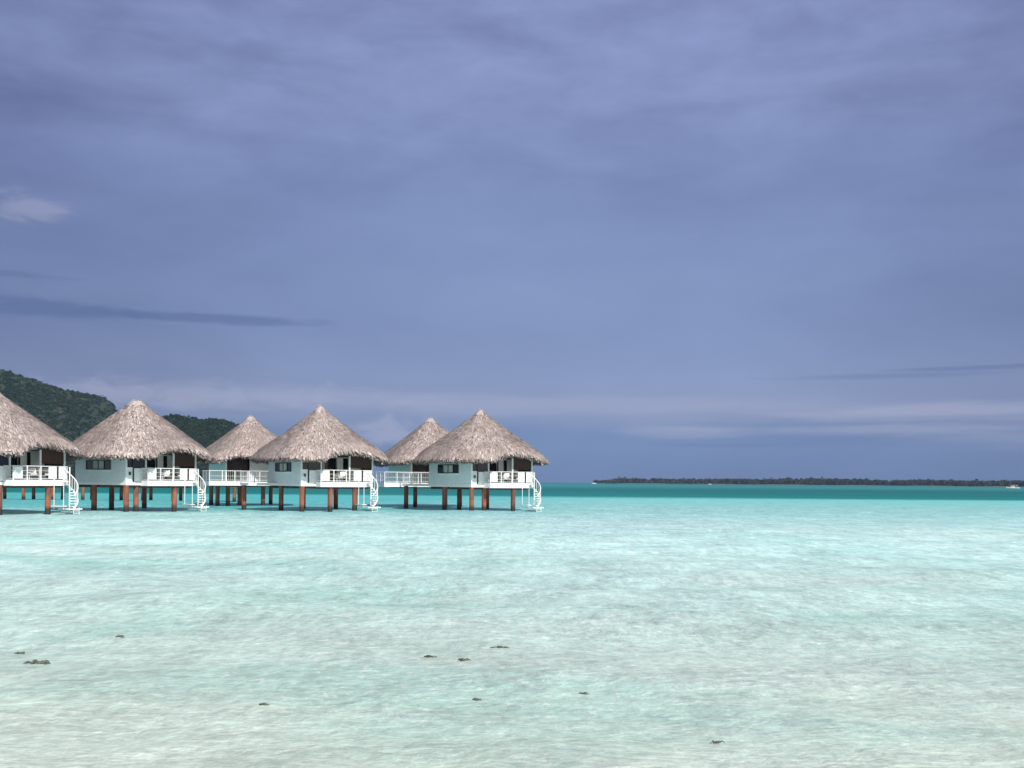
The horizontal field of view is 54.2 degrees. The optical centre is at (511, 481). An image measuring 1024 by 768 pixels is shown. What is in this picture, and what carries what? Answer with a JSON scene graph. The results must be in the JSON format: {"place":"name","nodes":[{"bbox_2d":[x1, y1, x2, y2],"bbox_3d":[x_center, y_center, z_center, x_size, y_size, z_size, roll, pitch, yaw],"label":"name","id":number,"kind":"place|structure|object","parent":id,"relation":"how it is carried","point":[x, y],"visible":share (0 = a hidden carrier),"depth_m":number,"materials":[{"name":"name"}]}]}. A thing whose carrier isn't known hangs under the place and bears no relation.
{"place":"outdoors","nodes":[
{"label":"outdoors","id":0,"kind":"place"},
{"bbox_2d":[0,370,114,479],"bbox_3d":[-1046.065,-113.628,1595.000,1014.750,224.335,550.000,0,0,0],"label":"hill","id":1,"kind":"structure","parent":0,"point":[103,405],"depth_m":1595.74,"materials":[{"name":"green plant"}]},
{"bbox_2d":[0,369,117,478],"bbox_3d":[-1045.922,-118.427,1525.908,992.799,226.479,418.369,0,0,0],"label":"forest","id":2,"kind":"object","parent":1,"relation":"on","point":[34,400],"visible":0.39,"depth_m":1586.41,"materials":[{"name":"green plant"}]},
{"bbox_2d":[169,417,235,480],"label":"hill","id":3,"kind":"structure","parent":0,"point":[200,433],"depth_m":1467.00,"materials":[{"name":"plant"}]},
{"bbox_2d":[72,413,238,480],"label":"forest","id":4,"kind":"object","parent":3,"relation":"on","point":[204,426],"visible":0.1,"depth_m":1464.14,"materials":[{"name":"green plant"}]},
{"bbox_2d":[0,480,1023,767],"bbox_3d":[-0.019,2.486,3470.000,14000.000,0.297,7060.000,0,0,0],"label":"water","id":5,"kind":"structure","parent":0,"point":[648,610],"depth_m":18.87,"materials":[{"name":"teal liquid"}]},
{"bbox_2d":[24,659,50,664],"bbox_3d":[-6.447,2.464,13.657,0.372,0.048,0.255,0,0,30],"label":"seaweed scrap","id":6,"kind":"object","parent":5,"relation":"on","point":[35,661],"visible":0.99,"depth_m":13.63,"materials":[{"name":"plant"}]},
{"bbox_2d":[0,393,86,514],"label":"overwater bungalow","id":7,"kind":"object","parent":5,"relation":"in","point":[27,439],"visible":0.98,"depth_m":69.89,"materials":[{"name":"white paint"}]},
{"bbox_2d":[0,451,31,479],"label":"sliding door","id":8,"kind":"structure","parent":7,"relation":"in","point":[15,460],"depth_m":70.93,"materials":[{"name":"white paint"}]},
{"bbox_2d":[20,453,26,479],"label":"door panel","id":9,"kind":"structure","parent":7,"relation":"in","point":[23,460],"depth_m":70.81,"materials":[{"name":"white paint"}]},
{"bbox_2d":[28,467,38,479],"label":"armchair","id":10,"kind":"object","parent":7,"relation":"on","point":[33,469],"visible":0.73,"depth_m":69.87,"materials":[{"name":"fabric"}]},
{"bbox_2d":[42,467,52,479],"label":"armchair","id":11,"kind":"object","parent":7,"relation":"on","point":[45,471],"visible":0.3,"depth_m":71.53,"materials":[{"name":"fabric"}]},
{"bbox_2d":[3,481,235,501],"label":"stilts","id":12,"kind":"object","parent":5,"relation":"in","point":[83,493],"visible":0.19,"depth_m":115.35,"materials":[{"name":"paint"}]},
{"bbox_2d":[66,399,214,511],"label":"overwater bungalow","id":13,"kind":"object","parent":5,"relation":"in","point":[134,444],"visible":0.86,"depth_m":77.13,"materials":[{"name":"white paint"}]},
{"bbox_2d":[86,460,110,469],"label":"window","id":14,"kind":"structure","parent":13,"relation":"in","point":[90,464],"depth_m":76.90,"materials":[{"name":"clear glass"}]},
{"bbox_2d":[134,455,167,480],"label":"sliding door","id":15,"kind":"structure","parent":13,"relation":"in","point":[152,463],"depth_m":79.57,"materials":[{"name":"white paint"}]},
{"bbox_2d":[157,455,162,480],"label":"door panel","id":16,"kind":"structure","parent":13,"relation":"in","point":[159,460],"depth_m":79.30,"materials":[{"name":"white paint"}]},
{"bbox_2d":[162,469,170,480],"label":"armchair","id":17,"kind":"object","parent":13,"relation":"on","point":[168,474],"visible":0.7,"depth_m":78.34,"materials":[{"name":"fabric"}]},
{"bbox_2d":[174,469,182,480],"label":"armchair","id":18,"kind":"object","parent":13,"relation":"on","point":[177,472],"visible":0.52,"depth_m":79.86,"materials":[{"name":"wicker"}]},
{"bbox_2d":[196,415,276,505],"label":"overwater bungalow","id":19,"kind":"object","parent":5,"relation":"in","point":[234,450],"visible":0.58,"depth_m":94.62,"materials":[{"name":"white paint"}]},
{"bbox_2d":[232,460,241,480],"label":"door","id":20,"kind":"structure","parent":19,"relation":"in","point":[236,464],"depth_m":94.61,"materials":[{"name":"white paint"}]},
{"bbox_2d":[240,405,390,511],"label":"overwater bungalow","id":21,"kind":"object","parent":5,"relation":"in","point":[317,446],"visible":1,"depth_m":81.56,"materials":[{"name":"white paint"}]},
{"bbox_2d":[275,462,290,471],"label":"window","id":22,"kind":"structure","parent":21,"relation":"in","point":[279,467],"depth_m":82.20,"materials":[{"name":"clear glass"}]},
{"bbox_2d":[310,457,348,481],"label":"sliding door","id":23,"kind":"structure","parent":21,"relation":"in","point":[331,464],"depth_m":83.37,"materials":[{"name":"white paint"}]},
{"bbox_2d":[337,458,342,481],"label":"door panel","id":24,"kind":"structure","parent":21,"relation":"in","point":[339,460],"depth_m":83.19,"materials":[{"name":"white paint"}]},
{"bbox_2d":[338,471,345,481],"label":"armchair","id":25,"kind":"object","parent":21,"relation":"on","point":[342,474],"visible":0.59,"depth_m":81.94,"materials":[{"name":"fabric"}]},
{"bbox_2d":[373,417,461,506],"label":"overwater bungalow","id":26,"kind":"object","parent":5,"relation":"in","point":[402,454],"visible":0.49,"depth_m":95.87,"materials":[{"name":"white paint"}]},
{"bbox_2d":[416,464,424,482],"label":"door","id":27,"kind":"structure","parent":26,"relation":"in","point":[419,468],"depth_m":95.59,"materials":[{"name":"white paint"}]},
{"bbox_2d":[402,409,548,511],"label":"overwater bungalow","id":28,"kind":"object","parent":5,"relation":"in","point":[474,450],"visible":1,"depth_m":84.57,"materials":[{"name":"white paint"}]},
{"bbox_2d":[437,464,458,473],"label":"window","id":29,"kind":"structure","parent":28,"relation":"in","point":[450,468],"depth_m":85.04,"materials":[{"name":"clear glass"}]},
{"bbox_2d":[475,459,507,482],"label":"sliding door","id":30,"kind":"structure","parent":28,"relation":"in","point":[492,467],"depth_m":86.54,"materials":[{"name":"white paint"}]},
{"bbox_2d":[498,460,503,482],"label":"door panel","id":31,"kind":"structure","parent":28,"relation":"in","point":[501,463],"depth_m":86.21,"materials":[{"name":"white paint"}]},
{"bbox_2d":[503,472,510,478],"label":"armchair","id":32,"kind":"object","parent":28,"relation":"on","point":[507,475],"visible":0.81,"depth_m":85.00,"materials":[{"name":"fabric"}]},
{"bbox_2d":[513,473,517,482],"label":"armchair","id":33,"kind":"object","parent":28,"relation":"on","point":[515,475],"visible":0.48,"depth_m":86.32,"materials":[{"name":"wicker"}]},
{"bbox_2d":[710,740,724,743],"bbox_3d":[1.967,2.514,9.651,0.152,0.029,0.091,0,0,-30],"label":"seaweed scrap","id":34,"kind":"object","parent":5,"relation":"on","point":[718,742],"visible":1,"depth_m":9.65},
{"bbox_2d":[1006,486,1019,488],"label":"motor boat","id":35,"kind":"object","parent":5,"relation":"on","point":[1012,487],"visible":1,"depth_m":878.94,"materials":[{"name":"white paint"}]},
{"bbox_2d":[0,726,1023,767],"bbox_3d":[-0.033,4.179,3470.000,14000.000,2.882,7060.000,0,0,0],"label":"seabed","id":36,"kind":"structure","parent":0,"point":[190,747],"depth_m":10.65,"materials":[{"name":"white sand"}]},
{"bbox_2d":[0,0,1023,485],"label":"sky","id":37,"kind":"structure","parent":0,"point":[647,239],"materials":[{"name":"blue"}]},
{"bbox_2d":[605,483,1023,486],"bbox_3d":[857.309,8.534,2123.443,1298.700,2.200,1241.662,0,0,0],"label":"terrain","id":38,"kind":"structure","parent":0,"point":[812,484],"depth_m":2377.16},
{"bbox_2d":[593,476,1023,485],"bbox_3d":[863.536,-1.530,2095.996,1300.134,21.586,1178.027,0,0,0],"label":"forest","id":39,"kind":"object","parent":38,"relation":"on","point":[854,481],"visible":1,"depth_m":2356.95,"materials":[{"name":"green plant"}]}
]}

